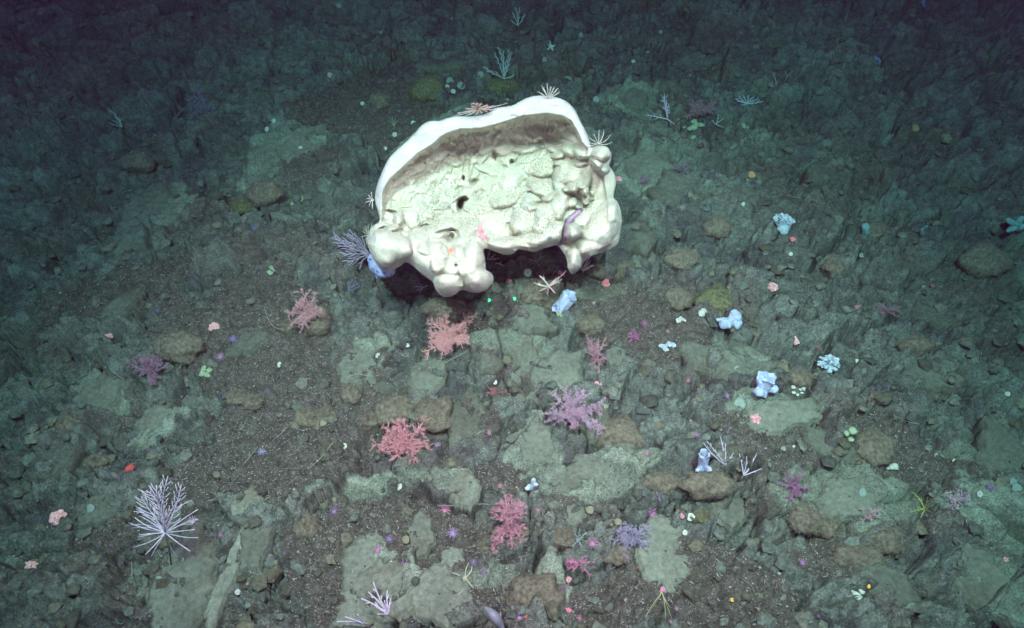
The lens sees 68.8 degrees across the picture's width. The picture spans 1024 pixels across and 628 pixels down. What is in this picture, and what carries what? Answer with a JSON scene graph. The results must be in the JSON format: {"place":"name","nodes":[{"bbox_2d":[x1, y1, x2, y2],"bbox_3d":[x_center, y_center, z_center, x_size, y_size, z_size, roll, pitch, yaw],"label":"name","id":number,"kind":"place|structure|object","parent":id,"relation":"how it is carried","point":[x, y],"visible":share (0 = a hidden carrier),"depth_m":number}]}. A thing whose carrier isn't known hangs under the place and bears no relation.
{"place":"outdoors","nodes":[
{"label":"outdoors","id":0,"kind":"place"},
{"bbox_2d":[0,0,1023,627],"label":"seabed","id":1,"kind":"structure","parent":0,"point":[478,38],"depth_m":3.23},
{"bbox_2d":[21,444,88,483],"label":"rock slab","id":2,"kind":"object","parent":1,"relation":"on","point":[69,460],"visible":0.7,"depth_m":2.63},
{"bbox_2d":[50,413,82,432],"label":"boulder","id":3,"kind":"object","parent":1,"relation":"on","point":[67,422],"visible":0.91,"depth_m":2.69},
{"bbox_2d":[81,452,109,471],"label":"boulder","id":4,"kind":"object","parent":1,"relation":"on","point":[95,462],"visible":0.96,"depth_m":2.65},
{"bbox_2d":[75,495,117,529],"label":"rock slab","id":5,"kind":"object","parent":1,"relation":"on","point":[100,515],"visible":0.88,"depth_m":2.53},
{"bbox_2d":[71,370,130,409],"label":"rock slab","id":6,"kind":"object","parent":1,"relation":"on","point":[103,390],"visible":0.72,"depth_m":2.86},
{"bbox_2d":[99,287,148,319],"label":"rock slab","id":7,"kind":"object","parent":1,"relation":"on","point":[123,304],"visible":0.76,"depth_m":3.14},
{"bbox_2d":[118,151,156,173],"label":"boulder","id":8,"kind":"object","parent":1,"relation":"on","point":[139,162],"visible":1,"depth_m":3.71},
{"bbox_2d":[115,181,171,234],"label":"rock slab","id":9,"kind":"object","parent":1,"relation":"on","point":[154,197],"visible":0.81,"depth_m":3.62},
{"bbox_2d":[126,353,168,385],"bbox_3d":[-1.392,0.210,2.876,0.152,0.118,0.117,26,55,20],"label":"soft coral","id":10,"kind":"object","parent":1,"relation":"on","point":[150,370],"visible":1,"depth_m":2.87},
{"bbox_2d":[133,403,171,433],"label":"rock slab","id":11,"kind":"object","parent":1,"relation":"on","point":[152,418],"visible":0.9,"depth_m":2.77},
{"bbox_2d":[150,329,206,365],"bbox_3d":[-1.335,0.129,2.977,0.227,0.152,0.168,17,52,14],"label":"boulder","id":12,"kind":"object","parent":1,"relation":"on","point":[182,347],"visible":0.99,"depth_m":2.94},
{"bbox_2d":[145,522,219,627],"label":"rock slab","id":13,"kind":"object","parent":1,"relation":"on","point":[199,564],"visible":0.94,"depth_m":2.34},
{"bbox_2d":[128,476,197,564],"bbox_3d":[-1.037,0.633,2.232,0.295,0.461,0.196,0,50,0],"label":"sea fan","id":14,"kind":"object","parent":13,"relation":"on","point":[164,530],"visible":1,"depth_m":2.18},
{"bbox_2d":[177,85,216,119],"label":"soft coral","id":15,"kind":"object","parent":1,"relation":"on","point":[201,106],"visible":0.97,"depth_m":4.07},
{"bbox_2d":[204,526,245,627],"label":"rock slab","id":16,"kind":"object","parent":1,"relation":"on","point":[215,609],"visible":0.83,"depth_m":2.34},
{"bbox_2d":[223,389,247,406],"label":"boulder","id":17,"kind":"object","parent":1,"relation":"on","point":[235,396],"visible":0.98,"depth_m":2.89},
{"bbox_2d":[228,196,252,214],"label":"boulder","id":18,"kind":"object","parent":1,"relation":"on","point":[240,205],"visible":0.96,"depth_m":3.64},
{"bbox_2d":[230,485,263,516],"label":"rock slab","id":19,"kind":"object","parent":1,"relation":"on","point":[251,496],"visible":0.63,"depth_m":2.57},
{"bbox_2d":[225,327,271,358],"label":"rock slab","id":20,"kind":"object","parent":1,"relation":"on","point":[253,341],"visible":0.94,"depth_m":3.03},
{"bbox_2d":[241,392,266,410],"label":"boulder","id":21,"kind":"object","parent":1,"relation":"on","point":[252,402],"visible":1,"depth_m":2.88},
{"bbox_2d":[238,523,276,575],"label":"rock slab","id":22,"kind":"object","parent":1,"relation":"on","point":[257,548],"visible":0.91,"depth_m":2.41},
{"bbox_2d":[244,179,285,207],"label":"boulder","id":23,"kind":"object","parent":1,"relation":"on","point":[261,193],"visible":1,"depth_m":3.65},
{"bbox_2d":[273,123,335,164],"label":"rock slab","id":24,"kind":"object","parent":1,"relation":"on","point":[287,148],"visible":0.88,"depth_m":3.85},
{"bbox_2d":[291,408,317,428],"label":"boulder","id":25,"kind":"object","parent":1,"relation":"on","point":[305,418],"visible":0.98,"depth_m":2.85},
{"bbox_2d":[292,510,320,541],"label":"boulder","id":26,"kind":"object","parent":1,"relation":"on","point":[307,527],"visible":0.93,"depth_m":2.51},
{"bbox_2d":[297,304,331,337],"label":"boulder","id":27,"kind":"object","parent":1,"relation":"on","point":[320,325],"visible":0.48,"depth_m":3.09},
{"bbox_2d":[284,288,323,331],"bbox_3d":[-0.844,-0.015,3.041,0.184,0.140,0.167,-25,54,-19],"label":"soft coral","id":28,"kind":"object","parent":27,"relation":"on","point":[310,311],"visible":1,"depth_m":3.04},
{"bbox_2d":[339,382,363,405],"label":"boulder","id":29,"kind":"object","parent":1,"relation":"on","point":[350,394],"visible":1,"depth_m":2.90},
{"bbox_2d":[336,347,377,385],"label":"rock slab","id":30,"kind":"object","parent":1,"relation":"on","point":[364,361],"visible":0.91,"depth_m":3.00},
{"bbox_2d":[338,532,386,604],"bbox_3d":[-0.475,0.873,2.493,0.197,0.179,0.280,0,50,0],"label":"rock slab","id":31,"kind":"object","parent":1,"relation":"on","point":[358,557],"visible":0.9,"depth_m":2.44},
{"bbox_2d":[333,559,412,627],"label":"rock slab","id":32,"kind":"object","parent":1,"relation":"on","point":[350,607],"visible":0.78,"depth_m":2.35},
{"bbox_2d":[361,582,398,623],"bbox_3d":[-0.395,0.905,2.303,0.090,0.215,0.076,34,58,25],"label":"strand coral","id":33,"kind":"object","parent":32,"relation":"on","point":[386,609],"visible":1,"depth_m":2.25},
{"bbox_2d":[367,92,390,108],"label":"boulder","id":34,"kind":"object","parent":1,"relation":"on","point":[381,101],"visible":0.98,"depth_m":4.11},
{"bbox_2d":[367,253,395,278],"bbox_3d":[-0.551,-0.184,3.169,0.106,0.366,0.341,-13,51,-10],"label":"porous sponge","id":35,"kind":"object","parent":1,"relation":"on","point":[377,271],"visible":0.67,"depth_m":2.96},
{"bbox_2d":[373,381,397,396],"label":"rock slab","id":36,"kind":"object","parent":1,"relation":"on","point":[383,388],"visible":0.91,"depth_m":2.95},
{"bbox_2d":[371,394,414,426],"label":"boulder","id":37,"kind":"object","parent":1,"relation":"on","point":[394,407],"visible":0.85,"depth_m":2.87},
{"bbox_2d":[376,570,414,620],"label":"rock slab","id":38,"kind":"object","parent":1,"relation":"on","point":[394,587],"visible":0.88,"depth_m":2.39},
{"bbox_2d":[370,415,431,463],"bbox_3d":[-0.406,0.460,2.769,0.241,0.154,0.182,0,50,0],"label":"soft coral","id":39,"kind":"object","parent":1,"relation":"on","point":[402,443],"visible":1,"depth_m":2.75},
{"bbox_2d":[407,509,436,559],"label":"rock slab","id":40,"kind":"object","parent":1,"relation":"on","point":[424,542],"visible":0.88,"depth_m":2.52},
{"bbox_2d":[407,75,444,103],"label":"boulder","id":41,"kind":"object","parent":1,"relation":"on","point":[425,89],"visible":0.95,"depth_m":4.14},
{"bbox_2d":[409,355,447,394],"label":"rock slab","id":42,"kind":"object","parent":1,"relation":"on","point":[427,381],"visible":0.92,"depth_m":3.00},
{"bbox_2d":[414,393,456,434],"bbox_3d":[-0.298,0.382,2.851,0.176,0.136,0.171,-5,58,6],"label":"boulder","id":43,"kind":"object","parent":1,"relation":"on","point":[439,411],"visible":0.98,"depth_m":2.81},
{"bbox_2d":[409,562,472,627],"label":"rock slab","id":44,"kind":"object","parent":1,"relation":"on","point":[430,592],"visible":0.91,"depth_m":2.39},
{"bbox_2d":[414,54,470,79],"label":"rock slab","id":45,"kind":"object","parent":1,"relation":"on","point":[431,66],"visible":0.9,"depth_m":4.33},
{"bbox_2d":[416,296,475,324],"bbox_3d":[-0.272,-0.012,3.107,0.254,0.142,0.141,2,41,-3],"label":"boulder","id":46,"kind":"object","parent":1,"relation":"on","point":[455,308],"visible":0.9,"depth_m":3.07},
{"bbox_2d":[422,311,477,359],"bbox_3d":[-0.249,0.088,3.005,0.224,0.151,0.214,0,50,0],"label":"soft coral","id":47,"kind":"object","parent":1,"relation":"on","point":[447,337],"visible":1,"depth_m":3.00},
{"bbox_2d":[440,547,464,568],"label":"rock slab","id":48,"kind":"object","parent":1,"relation":"on","point":[454,553],"visible":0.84,"depth_m":2.51},
{"bbox_2d":[447,472,481,518],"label":"rock slab","id":49,"kind":"object","parent":1,"relation":"on","point":[466,500],"visible":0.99,"depth_m":2.56},
{"bbox_2d":[448,385,485,447],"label":"rock slab","id":50,"kind":"object","parent":1,"relation":"on","point":[461,428],"visible":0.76,"depth_m":2.83},
{"bbox_2d":[478,352,503,375],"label":"rock slab","id":51,"kind":"object","parent":1,"relation":"on","point":[494,367],"visible":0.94,"depth_m":2.96},
{"bbox_2d":[367,96,621,296],"bbox_3d":[-0.112,-0.453,2.973,1.013,0.750,0.926,-20,53,-16],"label":"giant sponge","id":52,"kind":"object","parent":1,"relation":"on","point":[531,174],"visible":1,"depth_m":2.88},
{"bbox_2d":[484,606,504,627],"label":"grey fish","id":53,"kind":"object","parent":1,"relation":"on","point":[494,617],"visible":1,"depth_m":2.23},
{"bbox_2d":[490,525,516,546],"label":"boulder","id":54,"kind":"object","parent":1,"relation":"on","point":[505,538],"visible":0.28,"depth_m":2.51},
{"bbox_2d":[489,492,528,554],"bbox_3d":[-0.011,0.688,2.480,0.134,0.147,0.192,0,50,0],"label":"soft coral","id":55,"kind":"object","parent":54,"relation":"on","point":[508,516],"visible":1,"depth_m":2.48},
{"bbox_2d":[487,73,521,96],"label":"boulder","id":56,"kind":"object","parent":1,"relation":"on","point":[499,86],"visible":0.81,"depth_m":4.29},
{"bbox_2d":[0,0,1022,627],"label":"shell debris","id":57,"kind":"object","parent":1,"relation":"on","point":[436,396],"visible":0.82,"depth_m":2.81},
{"bbox_2d":[0,1,1023,627],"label":"hydroid growth","id":58,"kind":"object","parent":1,"relation":"on","point":[508,377],"visible":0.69,"depth_m":2.87},
{"bbox_2d":[1,1,1023,627],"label":"grit grains","id":59,"kind":"object","parent":1,"relation":"on","point":[485,435],"visible":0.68,"depth_m":2.70},
{"bbox_2d":[505,336,538,387],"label":"rock slab","id":60,"kind":"object","parent":1,"relation":"on","point":[524,353],"visible":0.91,"depth_m":3.01},
{"bbox_2d":[501,304,556,338],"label":"rock slab","id":61,"kind":"object","parent":1,"relation":"on","point":[537,322],"visible":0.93,"depth_m":3.07},
{"bbox_2d":[503,571,565,611],"bbox_3d":[0.076,0.913,2.398,0.223,0.151,0.178,0,58,1],"label":"boulder","id":62,"kind":"object","parent":1,"relation":"on","point":[544,587],"visible":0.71,"depth_m":2.37},
{"bbox_2d":[519,413,555,461],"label":"rock slab","id":63,"kind":"object","parent":1,"relation":"on","point":[537,444],"visible":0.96,"depth_m":2.76},
{"bbox_2d":[518,275,565,309],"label":"boulder","id":64,"kind":"object","parent":1,"relation":"on","point":[531,293],"visible":0.73,"depth_m":3.17},
{"bbox_2d":[524,348,584,408],"bbox_3d":[0.173,0.290,3.015,0.222,0.194,0.309,9,51,8],"label":"rock slab","id":65,"kind":"object","parent":1,"relation":"on","point":[567,370],"visible":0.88,"depth_m":2.96},
{"bbox_2d":[552,289,576,313],"bbox_3d":[0.216,-0.050,3.156,0.115,0.114,0.070,-17,52,-14],"label":"tube sponge","id":66,"kind":"object","parent":1,"relation":"on","point":[566,300],"visible":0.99,"depth_m":3.13},
{"bbox_2d":[552,525,577,549],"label":"boulder","id":67,"kind":"object","parent":1,"relation":"on","point":[564,537],"visible":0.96,"depth_m":2.44},
{"bbox_2d":[551,471,582,494],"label":"rock slab","id":68,"kind":"object","parent":1,"relation":"on","point":[567,485],"visible":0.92,"depth_m":2.63},
{"bbox_2d":[539,384,605,436],"bbox_3d":[0.223,0.347,2.762,0.249,0.183,0.203,0,50,0],"label":"soft coral","id":69,"kind":"object","parent":1,"relation":"on","point":[574,413],"visible":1,"depth_m":2.75},
{"bbox_2d":[565,503,588,526],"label":"rock slab","id":70,"kind":"object","parent":1,"relation":"on","point":[580,516],"visible":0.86,"depth_m":2.56},
{"bbox_2d":[574,314,605,334],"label":"boulder","id":71,"kind":"object","parent":1,"relation":"on","point":[592,324],"visible":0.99,"depth_m":3.11},
{"bbox_2d":[580,403,609,447],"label":"rock slab","id":72,"kind":"object","parent":1,"relation":"on","point":[591,437],"visible":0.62,"depth_m":2.78},
{"bbox_2d":[583,334,607,374],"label":"soft coral","id":73,"kind":"object","parent":1,"relation":"on","point":[594,354],"visible":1,"depth_m":2.96},
{"bbox_2d":[588,260,604,280],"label":"boulder","id":74,"kind":"object","parent":1,"relation":"on","point":[596,270],"visible":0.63,"depth_m":3.27},
{"bbox_2d":[574,283,627,302],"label":"rock slab","id":75,"kind":"object","parent":1,"relation":"on","point":[585,292],"visible":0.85,"depth_m":3.20},
{"bbox_2d":[566,442,642,484],"bbox_3d":[0.337,0.577,2.716,0.303,0.166,0.143,-15,52,-12],"label":"rock slab","id":76,"kind":"object","parent":1,"relation":"on","point":[588,467],"visible":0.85,"depth_m":2.65},
{"bbox_2d":[603,346,626,368],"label":"rock slab","id":77,"kind":"object","parent":1,"relation":"on","point":[614,359],"visible":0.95,"depth_m":2.95},
{"bbox_2d":[599,539,635,569],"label":"boulder","id":78,"kind":"object","parent":1,"relation":"on","point":[616,557],"visible":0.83,"depth_m":2.44},
{"bbox_2d":[594,413,645,449],"bbox_3d":[0.421,0.460,2.807,0.271,0.185,0.201,-1,44,1],"label":"boulder","id":79,"kind":"object","parent":1,"relation":"on","point":[622,427],"visible":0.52,"depth_m":2.75},
{"bbox_2d":[610,258,638,281],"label":"boulder","id":80,"kind":"object","parent":1,"relation":"on","point":[621,264],"visible":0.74,"depth_m":3.23},
{"bbox_2d":[609,521,652,563],"bbox_3d":[0.389,0.738,2.463,0.150,0.107,0.132,-27,55,-21],"label":"soft coral","id":81,"kind":"object","parent":1,"relation":"on","point":[629,535],"visible":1,"depth_m":2.46},
{"bbox_2d":[616,87,648,110],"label":"rock slab","id":82,"kind":"object","parent":1,"relation":"on","point":[634,99],"visible":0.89,"depth_m":4.17},
{"bbox_2d":[621,220,657,259],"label":"rock slab","id":83,"kind":"object","parent":1,"relation":"on","point":[641,241],"visible":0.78,"depth_m":3.31},
{"bbox_2d":[621,149,675,179],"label":"rock slab","id":84,"kind":"object","parent":1,"relation":"on","point":[649,163],"visible":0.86,"depth_m":3.82},
{"bbox_2d":[640,470,679,495],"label":"boulder","id":85,"kind":"object","parent":1,"relation":"on","point":[666,481],"visible":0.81,"depth_m":2.58},
{"bbox_2d":[634,514,690,599],"bbox_3d":[0.507,0.834,2.529,0.214,0.183,0.305,0,50,0],"label":"rock slab","id":86,"kind":"object","parent":1,"relation":"on","point":[660,561],"visible":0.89,"depth_m":2.46},
{"bbox_2d":[646,168,711,205],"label":"rock slab","id":87,"kind":"object","parent":1,"relation":"on","point":[665,188],"visible":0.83,"depth_m":3.65},
{"bbox_2d":[664,285,693,311],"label":"boulder","id":88,"kind":"object","parent":1,"relation":"on","point":[679,299],"visible":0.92,"depth_m":3.22},
{"bbox_2d":[662,246,700,269],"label":"boulder","id":89,"kind":"object","parent":1,"relation":"on","point":[679,258],"visible":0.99,"depth_m":3.33},
{"bbox_2d":[682,96,719,119],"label":"soft coral","id":90,"kind":"object","parent":1,"relation":"on","point":[696,111],"visible":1,"depth_m":3.96},
{"bbox_2d":[695,449,711,472],"bbox_3d":[0.648,0.514,2.547,0.063,0.110,0.070,0,50,0],"label":"tube sponge","id":91,"kind":"object","parent":1,"relation":"on","point":[703,458],"visible":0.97,"depth_m":2.53},
{"bbox_2d":[673,469,734,500],"bbox_3d":[0.661,0.576,2.540,0.226,0.121,0.116,0,46,1],"label":"boulder","id":92,"kind":"object","parent":1,"relation":"on","point":[703,485],"visible":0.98,"depth_m":2.51},
{"bbox_2d":[676,341,749,380],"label":"rock slab","id":93,"kind":"object","parent":1,"relation":"on","point":[694,354],"visible":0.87,"depth_m":2.93},
{"bbox_2d":[693,285,734,316],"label":"boulder","id":94,"kind":"object","parent":1,"relation":"on","point":[716,297],"visible":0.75,"depth_m":3.19},
{"bbox_2d":[701,215,736,237],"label":"boulder","id":95,"kind":"object","parent":1,"relation":"on","point":[715,227],"visible":1,"depth_m":3.46},
{"bbox_2d":[709,496,747,533],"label":"rock slab","id":96,"kind":"object","parent":1,"relation":"on","point":[732,517],"visible":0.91,"depth_m":2.53},
{"bbox_2d":[716,309,742,329],"bbox_3d":[0.893,0.027,3.091,0.113,0.086,0.074,0,50,0],"label":"tube sponge","id":97,"kind":"object","parent":1,"relation":"on","point":[733,319],"visible":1,"depth_m":3.07},
{"bbox_2d":[753,371,778,397],"bbox_3d":[0.926,0.262,2.757,0.091,0.101,0.086,-9,51,-8],"label":"tube sponge","id":98,"kind":"object","parent":1,"relation":"on","point":[765,383],"visible":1,"depth_m":2.74},
{"bbox_2d":[740,397,821,437],"bbox_3d":[0.979,0.417,2.786,0.333,0.180,0.149,-5,50,-4],"label":"rock slab","id":99,"kind":"object","parent":1,"relation":"on","point":[778,417],"visible":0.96,"depth_m":2.73},
{"bbox_2d":[773,213,795,234],"bbox_3d":[1.238,-0.414,3.426,0.083,0.090,0.093,-36,59,-26],"label":"tube sponge","id":100,"kind":"object","parent":1,"relation":"on","point":[784,222],"visible":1,"depth_m":3.41},
{"bbox_2d":[776,470,809,505],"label":"soft coral","id":101,"kind":"object","parent":1,"relation":"on","point":[795,488],"visible":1,"depth_m":2.54},
{"bbox_2d":[786,366,816,389],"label":"boulder","id":102,"kind":"object","parent":1,"relation":"on","point":[800,378],"visible":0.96,"depth_m":2.81},
{"bbox_2d":[784,501,823,535],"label":"boulder","id":103,"kind":"object","parent":1,"relation":"on","point":[805,519],"visible":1,"depth_m":2.44},
{"bbox_2d":[799,159,848,187],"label":"rock slab","id":104,"kind":"object","parent":1,"relation":"on","point":[815,171],"visible":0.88,"depth_m":3.68},
{"bbox_2d":[799,426,857,464],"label":"rock slab","id":105,"kind":"object","parent":1,"relation":"on","point":[813,439],"visible":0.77,"depth_m":2.65},
{"bbox_2d":[817,354,839,372],"bbox_3d":[1.224,0.197,2.903,0.094,0.076,0.067,0,50,0],"label":"tube sponge","id":106,"kind":"object","parent":1,"relation":"on","point":[830,363],"visible":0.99,"depth_m":2.89},
{"bbox_2d":[817,508,842,540],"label":"boulder","id":107,"kind":"object","parent":1,"relation":"on","point":[830,527],"visible":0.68,"depth_m":2.47},
{"bbox_2d":[819,254,848,277],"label":"boulder","id":108,"kind":"object","parent":1,"relation":"on","point":[831,266],"visible":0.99,"depth_m":3.26},
{"bbox_2d":[812,475,884,525],"bbox_3d":[1.140,0.664,2.578,0.262,0.181,0.161,-5,50,-4],"label":"rock slab","id":109,"kind":"object","parent":1,"relation":"on","point":[830,502],"visible":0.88,"depth_m":2.51},
{"bbox_2d":[831,542,891,568],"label":"boulder","id":110,"kind":"object","parent":1,"relation":"on","point":[862,555],"visible":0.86,"depth_m":2.39},
{"bbox_2d":[854,427,896,467],"bbox_3d":[1.283,0.478,2.661,0.176,0.137,0.185,-4,51,5],"label":"boulder","id":111,"kind":"object","parent":1,"relation":"on","point":[876,448],"visible":0.86,"depth_m":2.62},
{"bbox_2d":[866,523,904,556],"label":"boulder","id":112,"kind":"object","parent":1,"relation":"on","point":[889,543],"visible":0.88,"depth_m":2.43},
{"bbox_2d":[851,562,921,607],"bbox_3d":[1.169,0.893,2.390,0.204,0.170,0.156,0,50,0],"label":"rock slab","id":113,"kind":"object","parent":1,"relation":"on","point":[885,575],"visible":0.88,"depth_m":2.33},
{"bbox_2d":[895,332,934,355],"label":"boulder","id":114,"kind":"object","parent":1,"relation":"on","point":[918,345],"visible":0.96,"depth_m":2.99},
{"bbox_2d":[913,299,958,329],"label":"rock slab","id":115,"kind":"object","parent":1,"relation":"on","point":[936,319],"visible":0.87,"depth_m":3.15},
{"bbox_2d":[905,356,967,396],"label":"rock slab","id":116,"kind":"object","parent":1,"relation":"on","point":[934,381],"visible":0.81,"depth_m":2.91},
{"bbox_2d":[942,483,975,509],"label":"soft coral","id":117,"kind":"object","parent":1,"relation":"on","point":[956,500],"visible":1,"depth_m":2.49},
{"bbox_2d":[950,541,1010,612],"bbox_3d":[1.475,0.886,2.398,0.196,0.170,0.261,-17,52,-14],"label":"rock slab","id":118,"kind":"object","parent":1,"relation":"on","point":[976,594],"visible":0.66,"depth_m":2.35},
{"bbox_2d":[957,241,1013,279],"bbox_3d":[2.079,-0.225,3.291,0.226,0.178,0.210,-34,58,-25],"label":"boulder","id":119,"kind":"object","parent":1,"relation":"on","point":[978,260],"visible":0.98,"depth_m":3.24},
{"bbox_2d":[970,411,1023,478],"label":"rock slab","id":120,"kind":"object","parent":1,"relation":"on","point":[996,445],"visible":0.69,"depth_m":2.69},
{"bbox_2d":[0,0,1023,627],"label":"gravel","id":121,"kind":"structure","parent":0,"point":[552,606],"depth_m":2.88},
{"bbox_2d":[331,229,369,268],"bbox_3d":[-0.713,-0.298,3.338,0.162,0.183,0.148,-30,56,-22],"label":"sea fan","id":122,"kind":"object","parent":121,"relation":"on","point":[365,252],"visible":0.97,"depth_m":3.31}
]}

